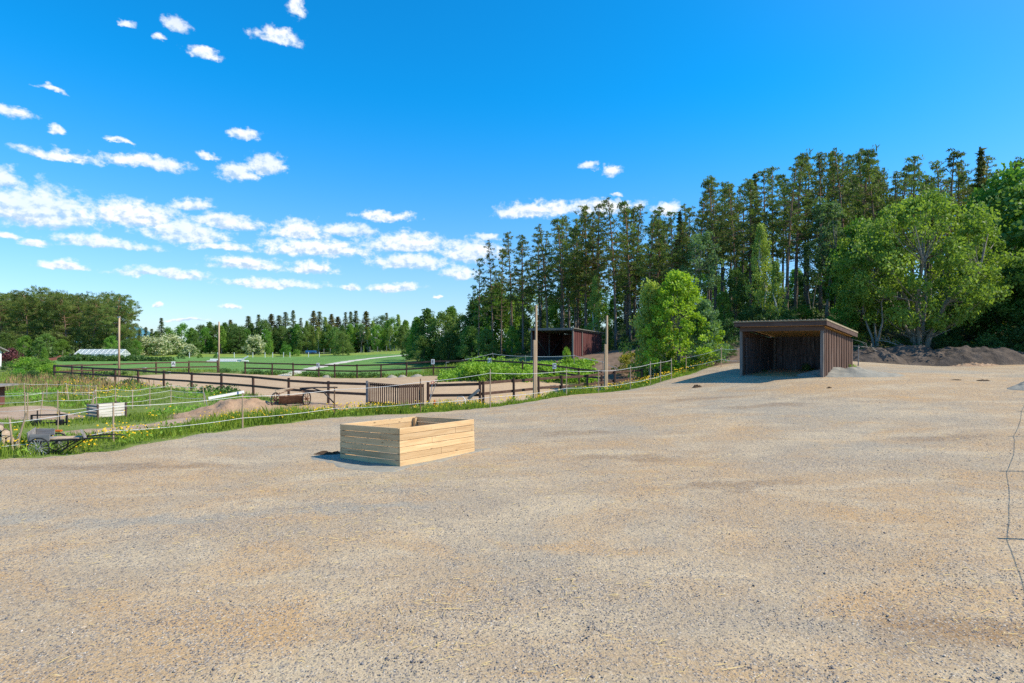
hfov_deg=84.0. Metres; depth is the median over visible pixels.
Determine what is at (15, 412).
paddock soil
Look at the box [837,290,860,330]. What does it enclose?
leafy tree
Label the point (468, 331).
leafy tree
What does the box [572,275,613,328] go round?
leafy tree
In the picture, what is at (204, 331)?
leafy tree
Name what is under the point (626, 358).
shrub
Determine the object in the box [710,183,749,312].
pine tree
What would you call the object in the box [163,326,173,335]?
leafy tree
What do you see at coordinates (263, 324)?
leafy tree
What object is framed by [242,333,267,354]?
blossom bush
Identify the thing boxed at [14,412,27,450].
stake fence
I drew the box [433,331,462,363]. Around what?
leafy tree
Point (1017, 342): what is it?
shrub
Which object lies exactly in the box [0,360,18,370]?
shrub
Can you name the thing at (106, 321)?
pine tree
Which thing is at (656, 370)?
shrub
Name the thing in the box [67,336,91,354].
leafy tree
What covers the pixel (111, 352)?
greenhouse
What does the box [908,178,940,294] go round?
pine tree
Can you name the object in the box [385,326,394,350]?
birch tree
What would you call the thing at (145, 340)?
blossom bush
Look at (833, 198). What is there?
pine tree
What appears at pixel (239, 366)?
field
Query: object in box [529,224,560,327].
pine tree
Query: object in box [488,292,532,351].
leafy tree
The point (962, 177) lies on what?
pine tree
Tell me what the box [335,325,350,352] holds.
leafy tree
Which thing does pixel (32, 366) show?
shrub
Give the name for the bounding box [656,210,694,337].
pine tree
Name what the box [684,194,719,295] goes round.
pine tree
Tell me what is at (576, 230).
pine tree
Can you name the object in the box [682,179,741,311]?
pine tree
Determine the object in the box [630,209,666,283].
pine tree
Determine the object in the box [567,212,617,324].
pine tree
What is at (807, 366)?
weed clump
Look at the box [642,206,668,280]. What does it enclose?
pine tree
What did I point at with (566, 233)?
pine tree
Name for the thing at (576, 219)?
pine tree
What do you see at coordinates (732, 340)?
undergrowth
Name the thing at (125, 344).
leafy tree
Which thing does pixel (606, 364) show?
wooden pole
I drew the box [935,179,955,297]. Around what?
pine tree
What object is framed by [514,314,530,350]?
leafy tree
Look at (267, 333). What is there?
leafy tree
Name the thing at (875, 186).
pine tree
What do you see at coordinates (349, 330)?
leafy tree
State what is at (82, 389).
dry stalks
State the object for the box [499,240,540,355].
pine tree
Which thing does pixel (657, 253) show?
pine tree
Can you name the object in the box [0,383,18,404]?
brick hut
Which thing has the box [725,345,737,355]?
shrub
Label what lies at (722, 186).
pine tree
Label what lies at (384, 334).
leafy tree
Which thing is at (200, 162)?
sky
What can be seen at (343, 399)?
riding arena sand
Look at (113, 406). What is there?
stake fence
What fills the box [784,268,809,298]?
leafy tree
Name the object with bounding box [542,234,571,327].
pine tree
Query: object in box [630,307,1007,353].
bilberry patches
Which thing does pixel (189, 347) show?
blossom bush
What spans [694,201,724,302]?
pine tree
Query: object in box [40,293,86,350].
pine tree
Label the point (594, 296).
tree
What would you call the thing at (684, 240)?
pine tree
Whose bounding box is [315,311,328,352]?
spruce tree
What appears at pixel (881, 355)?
soil heap
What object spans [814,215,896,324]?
leafy tree
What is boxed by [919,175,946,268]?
pine tree
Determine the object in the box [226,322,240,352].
leafy tree
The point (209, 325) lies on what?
leafy tree
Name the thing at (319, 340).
birch tree
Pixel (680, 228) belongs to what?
spruce tree
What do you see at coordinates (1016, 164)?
pine tree
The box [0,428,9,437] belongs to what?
split log
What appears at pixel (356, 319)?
spruce tree
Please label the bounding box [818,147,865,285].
pine tree
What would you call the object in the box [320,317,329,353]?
birch tree
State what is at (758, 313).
shrub
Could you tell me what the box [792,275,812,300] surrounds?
leafy tree
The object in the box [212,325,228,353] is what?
leafy tree
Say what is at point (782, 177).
pine tree
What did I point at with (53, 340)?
leafy tree
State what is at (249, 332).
leafy tree
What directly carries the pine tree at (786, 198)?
on the ground at (613, 356)
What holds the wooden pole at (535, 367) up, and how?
on the ground at (613, 356)
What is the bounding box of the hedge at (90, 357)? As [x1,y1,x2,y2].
[57,354,175,360]
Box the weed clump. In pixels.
[802,363,812,370]
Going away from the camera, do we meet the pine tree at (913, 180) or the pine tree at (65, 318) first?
the pine tree at (913, 180)
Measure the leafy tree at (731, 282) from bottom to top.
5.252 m
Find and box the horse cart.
[27,427,125,454]
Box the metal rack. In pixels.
[30,410,67,425]
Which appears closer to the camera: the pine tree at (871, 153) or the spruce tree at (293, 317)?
the pine tree at (871, 153)
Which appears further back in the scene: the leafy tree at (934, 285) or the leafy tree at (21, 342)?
the leafy tree at (21, 342)
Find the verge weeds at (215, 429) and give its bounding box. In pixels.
[2,369,687,455]
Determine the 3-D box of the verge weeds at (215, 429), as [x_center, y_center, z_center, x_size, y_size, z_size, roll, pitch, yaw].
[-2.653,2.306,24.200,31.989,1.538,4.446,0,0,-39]
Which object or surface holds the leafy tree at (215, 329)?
on the ground at (613, 356)
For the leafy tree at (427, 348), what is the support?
on the ground at (613, 356)
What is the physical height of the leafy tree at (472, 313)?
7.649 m
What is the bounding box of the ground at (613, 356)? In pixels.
[0,302,1018,459]
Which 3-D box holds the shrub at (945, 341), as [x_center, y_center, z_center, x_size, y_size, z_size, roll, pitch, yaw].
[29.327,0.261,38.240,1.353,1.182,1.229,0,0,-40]
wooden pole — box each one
[117,316,120,374]
[218,322,219,371]
[533,305,536,398]
[604,315,607,389]
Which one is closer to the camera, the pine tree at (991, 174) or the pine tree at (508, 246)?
the pine tree at (991, 174)
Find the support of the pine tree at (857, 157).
on the ground at (613, 356)
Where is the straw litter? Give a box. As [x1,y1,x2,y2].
[750,371,804,376]
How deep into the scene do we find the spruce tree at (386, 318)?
157.88 m
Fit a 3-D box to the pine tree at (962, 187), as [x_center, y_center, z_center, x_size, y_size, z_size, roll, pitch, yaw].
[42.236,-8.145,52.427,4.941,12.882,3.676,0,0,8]
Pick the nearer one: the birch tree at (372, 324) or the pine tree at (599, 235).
the pine tree at (599, 235)
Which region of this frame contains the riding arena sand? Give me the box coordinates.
[81,373,603,407]
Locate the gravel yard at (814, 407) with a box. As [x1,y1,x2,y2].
[0,361,1023,682]
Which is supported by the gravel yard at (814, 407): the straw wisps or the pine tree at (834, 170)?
the straw wisps
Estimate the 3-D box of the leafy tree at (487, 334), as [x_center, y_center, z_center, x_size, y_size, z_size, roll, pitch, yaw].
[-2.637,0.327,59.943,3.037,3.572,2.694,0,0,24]
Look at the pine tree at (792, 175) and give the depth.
74.53 m
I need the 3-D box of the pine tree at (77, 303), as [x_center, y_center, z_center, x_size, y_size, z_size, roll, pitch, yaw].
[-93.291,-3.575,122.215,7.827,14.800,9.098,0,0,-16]
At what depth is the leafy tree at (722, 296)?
43.75 m
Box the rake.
[55,409,62,431]
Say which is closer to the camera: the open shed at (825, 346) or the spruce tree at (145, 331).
the open shed at (825, 346)
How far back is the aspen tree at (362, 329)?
146.78 m
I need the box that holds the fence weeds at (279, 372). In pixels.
[50,368,454,392]
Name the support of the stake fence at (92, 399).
on the ground at (613, 356)
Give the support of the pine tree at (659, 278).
on the ground at (613, 356)
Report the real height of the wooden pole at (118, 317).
5.510 m
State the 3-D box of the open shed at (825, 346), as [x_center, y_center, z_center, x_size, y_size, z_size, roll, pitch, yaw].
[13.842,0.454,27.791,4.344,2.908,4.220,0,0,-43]
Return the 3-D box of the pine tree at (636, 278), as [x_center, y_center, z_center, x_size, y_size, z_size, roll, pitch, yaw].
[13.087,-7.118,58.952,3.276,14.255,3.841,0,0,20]
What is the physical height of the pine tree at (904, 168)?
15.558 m
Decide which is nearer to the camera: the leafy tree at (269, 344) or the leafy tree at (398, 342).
the leafy tree at (269, 344)
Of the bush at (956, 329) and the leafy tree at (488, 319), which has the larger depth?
the leafy tree at (488, 319)
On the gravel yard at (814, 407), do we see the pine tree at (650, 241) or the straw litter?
the straw litter
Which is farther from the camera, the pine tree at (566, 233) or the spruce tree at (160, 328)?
the spruce tree at (160, 328)
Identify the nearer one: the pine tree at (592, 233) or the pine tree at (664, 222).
the pine tree at (592, 233)
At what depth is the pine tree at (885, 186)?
60.54 m
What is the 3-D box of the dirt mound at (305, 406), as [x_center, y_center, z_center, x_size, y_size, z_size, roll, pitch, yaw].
[-9.209,2.889,24.207,3.839,0.412,2.230,0,0,0]
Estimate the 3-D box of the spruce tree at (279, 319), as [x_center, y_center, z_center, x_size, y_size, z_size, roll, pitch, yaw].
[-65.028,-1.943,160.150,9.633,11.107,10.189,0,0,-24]
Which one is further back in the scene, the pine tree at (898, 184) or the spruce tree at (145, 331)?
the spruce tree at (145, 331)
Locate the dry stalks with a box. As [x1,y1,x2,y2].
[0,371,154,396]
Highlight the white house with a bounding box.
[0,347,8,368]
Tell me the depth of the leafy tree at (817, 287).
86.87 m
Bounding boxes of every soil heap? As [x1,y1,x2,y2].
[853,347,907,364]
[884,344,953,365]
[932,345,1023,365]
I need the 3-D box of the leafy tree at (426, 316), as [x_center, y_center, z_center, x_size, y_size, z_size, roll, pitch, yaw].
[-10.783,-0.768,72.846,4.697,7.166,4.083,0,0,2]
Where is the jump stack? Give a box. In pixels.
[210,356,248,361]
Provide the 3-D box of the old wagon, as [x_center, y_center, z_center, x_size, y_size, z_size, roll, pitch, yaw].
[-8.847,2.352,24.349,2.708,0.831,1.173,0,0,-20]
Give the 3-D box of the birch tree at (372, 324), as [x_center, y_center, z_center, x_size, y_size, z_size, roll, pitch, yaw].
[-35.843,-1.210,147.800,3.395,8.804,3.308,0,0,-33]
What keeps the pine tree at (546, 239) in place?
on the ground at (613, 356)
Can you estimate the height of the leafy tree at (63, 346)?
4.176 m
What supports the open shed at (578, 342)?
on the ground at (613, 356)
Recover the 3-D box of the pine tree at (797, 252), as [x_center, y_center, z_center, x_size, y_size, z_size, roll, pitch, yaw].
[24.388,-9.162,48.263,5.035,14.470,4.859,0,0,35]
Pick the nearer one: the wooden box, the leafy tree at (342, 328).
the wooden box
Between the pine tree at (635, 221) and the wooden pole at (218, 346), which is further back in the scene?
the pine tree at (635, 221)
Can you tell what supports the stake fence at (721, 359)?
on the ground at (613, 356)
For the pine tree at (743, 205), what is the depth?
57.89 m
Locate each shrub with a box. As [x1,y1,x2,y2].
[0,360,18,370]
[2,348,28,366]
[7,356,42,370]
[10,368,26,375]
[18,370,42,378]
[20,357,58,373]
[32,363,60,376]
[176,353,185,358]
[279,345,291,355]
[291,349,301,355]
[562,347,571,362]
[611,351,641,375]
[638,352,674,377]
[719,317,739,338]
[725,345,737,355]
[736,304,770,333]
[770,308,798,319]
[791,303,816,318]
[823,307,859,330]
[851,333,866,343]
[937,337,956,348]
[971,332,1007,347]
[989,325,1023,351]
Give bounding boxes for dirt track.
[59,402,411,434]
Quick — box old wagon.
[270,387,337,404]
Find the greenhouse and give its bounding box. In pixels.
[75,349,129,356]
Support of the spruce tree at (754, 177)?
on the ground at (613, 356)
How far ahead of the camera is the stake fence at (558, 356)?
43.78 m
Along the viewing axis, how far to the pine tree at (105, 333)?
120.57 m
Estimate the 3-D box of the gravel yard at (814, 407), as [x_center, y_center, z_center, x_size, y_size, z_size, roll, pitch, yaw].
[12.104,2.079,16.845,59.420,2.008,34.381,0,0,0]
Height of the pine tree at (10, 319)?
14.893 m
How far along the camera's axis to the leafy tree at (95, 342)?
115.80 m
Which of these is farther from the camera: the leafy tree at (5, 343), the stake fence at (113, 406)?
the leafy tree at (5, 343)
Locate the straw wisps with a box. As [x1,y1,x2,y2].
[2,375,1023,682]
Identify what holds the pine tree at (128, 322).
on the ground at (613, 356)
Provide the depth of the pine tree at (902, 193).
68.26 m
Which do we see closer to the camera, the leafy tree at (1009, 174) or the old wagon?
the old wagon
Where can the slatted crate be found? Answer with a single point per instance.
(101, 413)
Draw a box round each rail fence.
[53,360,217,377]
[53,365,368,404]
[244,359,601,385]
[427,381,480,405]
[481,368,642,405]
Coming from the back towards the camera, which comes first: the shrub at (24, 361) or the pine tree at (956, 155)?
the shrub at (24, 361)
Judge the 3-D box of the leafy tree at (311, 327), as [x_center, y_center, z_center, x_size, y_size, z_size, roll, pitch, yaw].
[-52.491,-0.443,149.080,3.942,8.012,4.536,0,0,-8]
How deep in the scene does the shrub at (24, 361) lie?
55.41 m
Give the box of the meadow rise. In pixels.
[140,350,403,356]
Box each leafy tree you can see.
[0,331,22,354]
[14,335,38,356]
[30,333,59,357]
[37,347,48,366]
[52,338,72,355]
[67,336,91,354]
[89,338,102,348]
[103,335,121,348]
[117,338,137,355]
[128,340,143,355]
[150,331,159,337]
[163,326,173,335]
[174,322,189,351]
[185,328,198,352]
[189,330,201,353]
[195,324,208,352]
[195,327,213,352]
[205,321,216,353]
[206,324,226,352]
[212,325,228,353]
[216,322,232,353]
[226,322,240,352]
[226,326,248,353]
[231,326,251,353]
[240,328,252,351]
[247,323,257,352]
[253,318,276,353]
[259,328,273,353]
[264,339,273,354]
[270,327,281,353]
[273,326,289,352]
[281,326,298,351]
[288,324,302,350]
[293,326,313,353]
[305,325,317,350]
[319,324,336,352]
[324,326,344,353]
[330,332,354,354]
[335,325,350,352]
[345,323,357,351]
[354,323,363,352]
[368,324,386,350]
[378,328,388,350]
[383,316,400,350]
[394,325,405,349]
[399,319,411,348]
[401,331,412,359]
[405,316,425,361]
[409,335,433,363]
[411,308,436,359]
[420,311,460,360]
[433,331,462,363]
[436,305,460,356]
[442,313,476,359]
[454,324,483,359]
[459,299,482,355]
[470,293,500,356]
[472,328,499,359]
[474,283,518,354]
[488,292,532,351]
[503,325,520,354]
[512,286,549,327]
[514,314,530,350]
[533,299,570,333]
[545,277,583,334]
[564,302,590,328]
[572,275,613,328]
[602,326,613,347]
[605,301,620,325]
[607,269,638,323]
[623,266,645,313]
[635,269,727,371]
[682,299,732,365]
[693,259,727,307]
[714,291,734,329]
[716,265,754,320]
[732,261,753,303]
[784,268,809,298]
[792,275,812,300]
[810,276,823,300]
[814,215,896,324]
[823,187,1023,346]
[836,243,920,346]
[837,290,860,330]
[921,265,952,299]
[927,178,1023,339]
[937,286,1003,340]
[952,158,1023,334]
[952,266,1023,345]
[1002,210,1023,340]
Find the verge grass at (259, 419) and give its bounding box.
[0,363,713,458]
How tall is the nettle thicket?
2.228 m
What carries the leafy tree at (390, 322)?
on the ground at (613, 356)
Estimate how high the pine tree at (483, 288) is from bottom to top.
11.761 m
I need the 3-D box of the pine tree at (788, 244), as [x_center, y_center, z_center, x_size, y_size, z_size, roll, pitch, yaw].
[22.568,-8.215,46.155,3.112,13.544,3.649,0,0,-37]
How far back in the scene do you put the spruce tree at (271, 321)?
157.79 m
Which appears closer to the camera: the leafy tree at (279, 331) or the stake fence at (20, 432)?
the stake fence at (20, 432)
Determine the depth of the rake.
18.40 m
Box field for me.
[53,354,421,374]
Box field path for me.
[280,355,401,375]
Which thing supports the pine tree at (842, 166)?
on the ground at (613, 356)
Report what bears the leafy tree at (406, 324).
on the ground at (613, 356)
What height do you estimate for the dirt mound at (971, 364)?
0.344 m
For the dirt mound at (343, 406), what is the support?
on the ground at (613, 356)
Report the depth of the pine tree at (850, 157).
68.99 m
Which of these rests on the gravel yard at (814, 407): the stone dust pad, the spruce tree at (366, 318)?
the stone dust pad
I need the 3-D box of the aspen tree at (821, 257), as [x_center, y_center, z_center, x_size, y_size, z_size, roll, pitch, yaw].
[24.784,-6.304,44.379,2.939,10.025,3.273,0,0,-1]
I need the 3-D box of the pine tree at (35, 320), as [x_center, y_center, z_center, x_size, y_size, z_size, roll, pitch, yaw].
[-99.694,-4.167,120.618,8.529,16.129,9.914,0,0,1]
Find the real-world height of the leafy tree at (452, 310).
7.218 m
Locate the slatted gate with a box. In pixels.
[366,381,423,406]
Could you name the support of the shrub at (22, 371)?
on the ground at (613, 356)
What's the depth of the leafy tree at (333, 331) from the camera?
143.23 m
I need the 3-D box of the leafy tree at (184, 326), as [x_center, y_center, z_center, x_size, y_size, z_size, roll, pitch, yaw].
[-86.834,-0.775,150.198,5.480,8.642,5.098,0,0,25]
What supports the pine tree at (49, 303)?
on the ground at (613, 356)
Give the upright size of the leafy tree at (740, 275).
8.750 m
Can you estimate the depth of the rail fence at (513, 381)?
28.63 m
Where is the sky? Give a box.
[0,0,1023,341]
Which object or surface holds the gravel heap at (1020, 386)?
on the gravel yard at (814, 407)
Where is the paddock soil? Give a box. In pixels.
[0,406,83,419]
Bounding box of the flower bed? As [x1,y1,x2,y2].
[40,355,60,360]
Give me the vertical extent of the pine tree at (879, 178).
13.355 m
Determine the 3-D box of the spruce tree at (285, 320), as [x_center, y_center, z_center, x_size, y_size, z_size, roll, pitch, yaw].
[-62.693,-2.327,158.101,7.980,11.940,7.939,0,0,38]
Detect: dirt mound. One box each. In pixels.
[167,398,286,418]
[284,404,326,411]
[329,403,361,409]
[951,362,995,366]
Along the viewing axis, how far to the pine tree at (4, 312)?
123.52 m
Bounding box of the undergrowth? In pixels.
[435,296,1013,377]
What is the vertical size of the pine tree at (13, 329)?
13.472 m
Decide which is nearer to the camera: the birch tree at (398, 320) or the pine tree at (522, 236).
the pine tree at (522, 236)
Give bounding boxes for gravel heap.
[797,367,904,376]
[1007,381,1023,390]
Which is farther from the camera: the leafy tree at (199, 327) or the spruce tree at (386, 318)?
the spruce tree at (386, 318)
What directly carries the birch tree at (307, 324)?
on the ground at (613, 356)
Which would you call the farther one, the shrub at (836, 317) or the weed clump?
the shrub at (836, 317)
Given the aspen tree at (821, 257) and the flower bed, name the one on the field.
the flower bed
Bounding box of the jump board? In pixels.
[204,391,243,404]
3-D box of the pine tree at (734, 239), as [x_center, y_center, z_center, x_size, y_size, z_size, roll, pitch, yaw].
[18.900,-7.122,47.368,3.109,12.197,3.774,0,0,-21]
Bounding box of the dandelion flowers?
[2,360,709,448]
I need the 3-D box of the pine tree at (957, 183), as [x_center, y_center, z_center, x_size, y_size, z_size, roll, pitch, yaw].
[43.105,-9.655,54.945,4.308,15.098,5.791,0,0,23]
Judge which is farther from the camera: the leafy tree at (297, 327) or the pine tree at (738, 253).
the leafy tree at (297, 327)
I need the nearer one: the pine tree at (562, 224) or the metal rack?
the metal rack
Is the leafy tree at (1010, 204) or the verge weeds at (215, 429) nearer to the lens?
the verge weeds at (215, 429)
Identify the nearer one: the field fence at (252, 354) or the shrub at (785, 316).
the shrub at (785, 316)
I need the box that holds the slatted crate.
[86,401,126,418]
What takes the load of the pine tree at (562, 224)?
on the ground at (613, 356)
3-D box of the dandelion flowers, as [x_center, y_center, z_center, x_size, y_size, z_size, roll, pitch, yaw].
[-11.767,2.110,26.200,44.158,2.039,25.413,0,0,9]
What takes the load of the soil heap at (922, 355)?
on the ground at (613, 356)
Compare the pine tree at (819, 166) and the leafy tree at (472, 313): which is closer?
the pine tree at (819, 166)
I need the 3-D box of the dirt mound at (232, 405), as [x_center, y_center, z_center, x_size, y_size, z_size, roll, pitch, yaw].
[-11.386,2.751,23.612,5.411,0.817,2.634,0,0,-17]
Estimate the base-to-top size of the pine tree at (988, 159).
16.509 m
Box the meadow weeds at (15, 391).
[0,371,438,437]
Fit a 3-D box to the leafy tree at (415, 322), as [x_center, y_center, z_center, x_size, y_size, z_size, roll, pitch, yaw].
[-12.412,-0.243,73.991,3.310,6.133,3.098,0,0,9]
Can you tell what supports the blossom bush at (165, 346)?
on the ground at (613, 356)
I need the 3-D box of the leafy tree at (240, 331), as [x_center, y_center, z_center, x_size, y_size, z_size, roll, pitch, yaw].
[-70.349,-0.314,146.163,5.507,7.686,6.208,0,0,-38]
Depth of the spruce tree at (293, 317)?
151.75 m
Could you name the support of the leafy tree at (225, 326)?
on the ground at (613, 356)
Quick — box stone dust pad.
[311,448,491,471]
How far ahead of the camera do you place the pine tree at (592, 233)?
54.77 m
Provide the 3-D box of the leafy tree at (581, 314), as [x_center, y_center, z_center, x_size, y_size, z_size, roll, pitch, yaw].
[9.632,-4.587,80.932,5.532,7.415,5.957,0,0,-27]
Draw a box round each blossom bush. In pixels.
[135,335,157,354]
[147,337,175,355]
[156,333,187,354]
[183,343,198,356]
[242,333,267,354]
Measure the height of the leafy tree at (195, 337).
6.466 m
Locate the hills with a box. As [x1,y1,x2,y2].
[76,327,149,342]
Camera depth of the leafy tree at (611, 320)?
86.63 m
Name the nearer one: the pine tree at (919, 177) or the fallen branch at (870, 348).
the fallen branch at (870, 348)
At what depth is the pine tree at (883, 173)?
67.09 m
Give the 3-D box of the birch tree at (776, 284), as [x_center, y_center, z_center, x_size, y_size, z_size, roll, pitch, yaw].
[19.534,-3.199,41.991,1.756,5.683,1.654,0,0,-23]
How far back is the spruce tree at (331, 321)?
153.76 m
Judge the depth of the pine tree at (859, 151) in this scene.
55.08 m
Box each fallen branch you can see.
[853,339,876,350]
[876,336,900,344]
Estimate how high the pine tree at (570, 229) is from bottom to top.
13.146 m
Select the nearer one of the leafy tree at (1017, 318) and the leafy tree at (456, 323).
the leafy tree at (1017, 318)
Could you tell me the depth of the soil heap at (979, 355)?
33.30 m
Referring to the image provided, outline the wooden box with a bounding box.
[340,416,474,465]
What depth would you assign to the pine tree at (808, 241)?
51.16 m
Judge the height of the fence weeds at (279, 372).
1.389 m
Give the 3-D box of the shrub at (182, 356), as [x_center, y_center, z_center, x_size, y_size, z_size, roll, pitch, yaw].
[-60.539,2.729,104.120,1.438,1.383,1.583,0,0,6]
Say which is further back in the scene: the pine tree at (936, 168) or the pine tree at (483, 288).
the pine tree at (483, 288)
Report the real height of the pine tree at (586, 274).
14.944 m
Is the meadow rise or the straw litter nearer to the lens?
the straw litter
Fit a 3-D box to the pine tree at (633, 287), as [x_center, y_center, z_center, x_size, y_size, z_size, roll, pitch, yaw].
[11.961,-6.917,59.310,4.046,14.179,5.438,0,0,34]
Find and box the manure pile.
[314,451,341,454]
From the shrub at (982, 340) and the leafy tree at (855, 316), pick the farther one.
the leafy tree at (855, 316)
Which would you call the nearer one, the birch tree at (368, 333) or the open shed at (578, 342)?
the open shed at (578, 342)
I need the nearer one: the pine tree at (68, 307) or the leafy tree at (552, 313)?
the leafy tree at (552, 313)
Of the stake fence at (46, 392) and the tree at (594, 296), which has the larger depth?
the tree at (594, 296)
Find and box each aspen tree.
[355,324,365,352]
[373,315,385,351]
[679,230,727,303]
[795,243,825,307]
[806,197,854,317]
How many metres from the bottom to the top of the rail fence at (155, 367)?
1.448 m
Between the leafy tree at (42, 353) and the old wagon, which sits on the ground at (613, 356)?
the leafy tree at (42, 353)
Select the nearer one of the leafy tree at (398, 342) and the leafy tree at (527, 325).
the leafy tree at (527, 325)
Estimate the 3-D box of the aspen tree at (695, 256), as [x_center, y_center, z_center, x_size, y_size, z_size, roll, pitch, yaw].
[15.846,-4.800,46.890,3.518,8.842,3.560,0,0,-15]
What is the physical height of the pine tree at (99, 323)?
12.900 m
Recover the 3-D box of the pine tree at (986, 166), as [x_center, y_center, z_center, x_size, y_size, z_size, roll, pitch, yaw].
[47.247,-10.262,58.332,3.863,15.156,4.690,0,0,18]
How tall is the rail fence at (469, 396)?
1.460 m
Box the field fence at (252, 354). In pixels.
[189,352,319,357]
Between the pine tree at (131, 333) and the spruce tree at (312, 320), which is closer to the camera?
the pine tree at (131, 333)
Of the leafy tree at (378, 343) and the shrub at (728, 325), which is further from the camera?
the leafy tree at (378, 343)
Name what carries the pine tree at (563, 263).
on the ground at (613, 356)
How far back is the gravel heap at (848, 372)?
25.27 m
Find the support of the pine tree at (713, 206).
on the ground at (613, 356)
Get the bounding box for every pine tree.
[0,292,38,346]
[0,293,22,353]
[0,296,10,331]
[1,289,53,350]
[3,304,35,350]
[12,285,62,356]
[20,302,52,352]
[26,289,78,357]
[32,289,67,352]
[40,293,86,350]
[47,294,84,352]
[56,291,97,340]
[61,298,90,352]
[71,297,116,348]
[80,303,120,344]
[87,296,124,344]
[88,291,133,348]
[96,292,143,348]
[108,305,144,348]
[111,297,141,340]
[114,322,141,346]
[465,257,490,358]
[480,240,500,356]
[486,248,517,356]
[491,231,534,352]
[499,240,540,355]
[502,234,537,305]
[521,233,558,327]
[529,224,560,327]
[529,231,553,327]
[534,218,583,327]
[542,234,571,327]
[545,219,570,317]
[555,215,575,334]
[557,227,590,327]
[558,212,590,327]
[564,218,592,317]
[566,204,609,328]
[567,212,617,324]
[572,222,583,327]
[575,202,623,330]
[584,225,605,328]
[587,211,609,274]
[592,197,634,349]
[600,201,656,343]
[609,209,646,339]
[610,206,644,327]
[610,206,658,313]
[624,203,648,338]
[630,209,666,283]
[637,224,671,284]
[639,218,671,326]
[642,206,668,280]
[643,219,669,281]
[648,220,673,321]
[648,221,673,320]
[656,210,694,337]
[664,226,690,278]
[668,221,693,317]
[670,203,695,317]
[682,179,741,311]
[683,206,704,275]
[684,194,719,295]
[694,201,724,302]
[696,175,729,306]
[698,176,731,292]
[704,188,737,291]
[710,181,746,291]
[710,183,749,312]
[715,186,756,319]
[724,184,752,304]
[726,178,778,307]
[726,188,749,278]
[735,183,774,299]
[741,170,787,310]
[754,165,794,283]
[763,173,801,273]
[767,156,814,314]
[768,178,797,298]
[770,148,831,313]
[779,167,812,297]
[782,163,827,305]
[784,160,818,302]
[789,151,849,312]
[808,157,867,304]
[811,152,838,301]
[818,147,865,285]
[836,153,852,202]
[839,144,899,254]
[840,148,876,223]
[840,154,860,226]
[841,165,879,274]
[844,150,883,310]
[844,156,892,222]
[855,163,894,270]
[857,175,893,297]
[869,167,888,281]
[881,168,902,289]
[883,170,917,306]
[885,154,935,309]
[885,162,929,296]
[894,182,910,234]
[898,174,917,303]
[907,165,942,315]
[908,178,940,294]
[917,148,976,310]
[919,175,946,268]
[923,160,964,312]
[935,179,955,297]
[943,162,974,269]
[943,171,971,236]
[953,182,975,273]
[955,164,990,215]
[973,155,996,184]
[986,171,1020,262]
[1012,156,1023,249]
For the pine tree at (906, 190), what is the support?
on the ground at (613, 356)
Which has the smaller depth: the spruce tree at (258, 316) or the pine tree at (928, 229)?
the pine tree at (928, 229)
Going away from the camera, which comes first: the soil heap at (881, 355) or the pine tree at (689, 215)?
the soil heap at (881, 355)
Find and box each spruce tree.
[142,327,150,353]
[154,318,170,352]
[239,316,251,352]
[254,314,263,338]
[267,314,280,352]
[274,315,290,351]
[278,312,290,352]
[288,310,295,343]
[308,310,322,353]
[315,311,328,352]
[317,314,336,353]
[333,316,345,351]
[342,312,348,339]
[348,311,354,352]
[350,311,363,352]
[353,311,378,352]
[381,313,396,350]
[666,210,696,328]
[741,172,771,307]
[805,150,845,306]
[967,146,1005,329]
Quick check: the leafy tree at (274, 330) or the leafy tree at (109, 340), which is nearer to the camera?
the leafy tree at (109, 340)
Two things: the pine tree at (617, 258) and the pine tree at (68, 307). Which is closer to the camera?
the pine tree at (617, 258)
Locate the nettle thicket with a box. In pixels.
[437,354,599,382]
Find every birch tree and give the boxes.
[301,321,313,350]
[313,326,322,353]
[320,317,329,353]
[364,327,371,350]
[368,321,377,351]
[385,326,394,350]
[393,314,401,350]
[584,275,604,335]
[618,277,685,379]
[743,222,776,319]
[764,261,787,320]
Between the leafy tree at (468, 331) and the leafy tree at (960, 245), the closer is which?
the leafy tree at (960, 245)
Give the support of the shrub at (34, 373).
on the ground at (613, 356)
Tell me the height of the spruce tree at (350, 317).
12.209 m
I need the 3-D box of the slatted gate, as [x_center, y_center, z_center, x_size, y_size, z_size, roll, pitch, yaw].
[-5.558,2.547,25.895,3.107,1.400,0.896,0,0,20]
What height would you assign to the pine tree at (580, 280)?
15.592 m
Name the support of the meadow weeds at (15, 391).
on the ground at (613, 356)
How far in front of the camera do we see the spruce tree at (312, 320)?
155.66 m
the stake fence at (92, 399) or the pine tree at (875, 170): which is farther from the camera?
the pine tree at (875, 170)
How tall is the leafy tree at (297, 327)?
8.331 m
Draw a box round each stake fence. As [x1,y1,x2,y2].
[0,384,204,419]
[2,358,671,449]
[9,383,96,402]
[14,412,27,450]
[465,353,670,377]
[686,347,734,369]
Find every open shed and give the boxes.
[528,328,603,358]
[733,319,857,376]
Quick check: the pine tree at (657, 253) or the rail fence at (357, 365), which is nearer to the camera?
the rail fence at (357, 365)
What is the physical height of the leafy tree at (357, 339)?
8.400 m
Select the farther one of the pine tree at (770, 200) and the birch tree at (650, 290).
the pine tree at (770, 200)
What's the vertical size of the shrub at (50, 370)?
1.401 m
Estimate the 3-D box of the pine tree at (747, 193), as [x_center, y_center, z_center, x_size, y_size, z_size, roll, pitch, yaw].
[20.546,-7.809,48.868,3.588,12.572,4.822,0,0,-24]

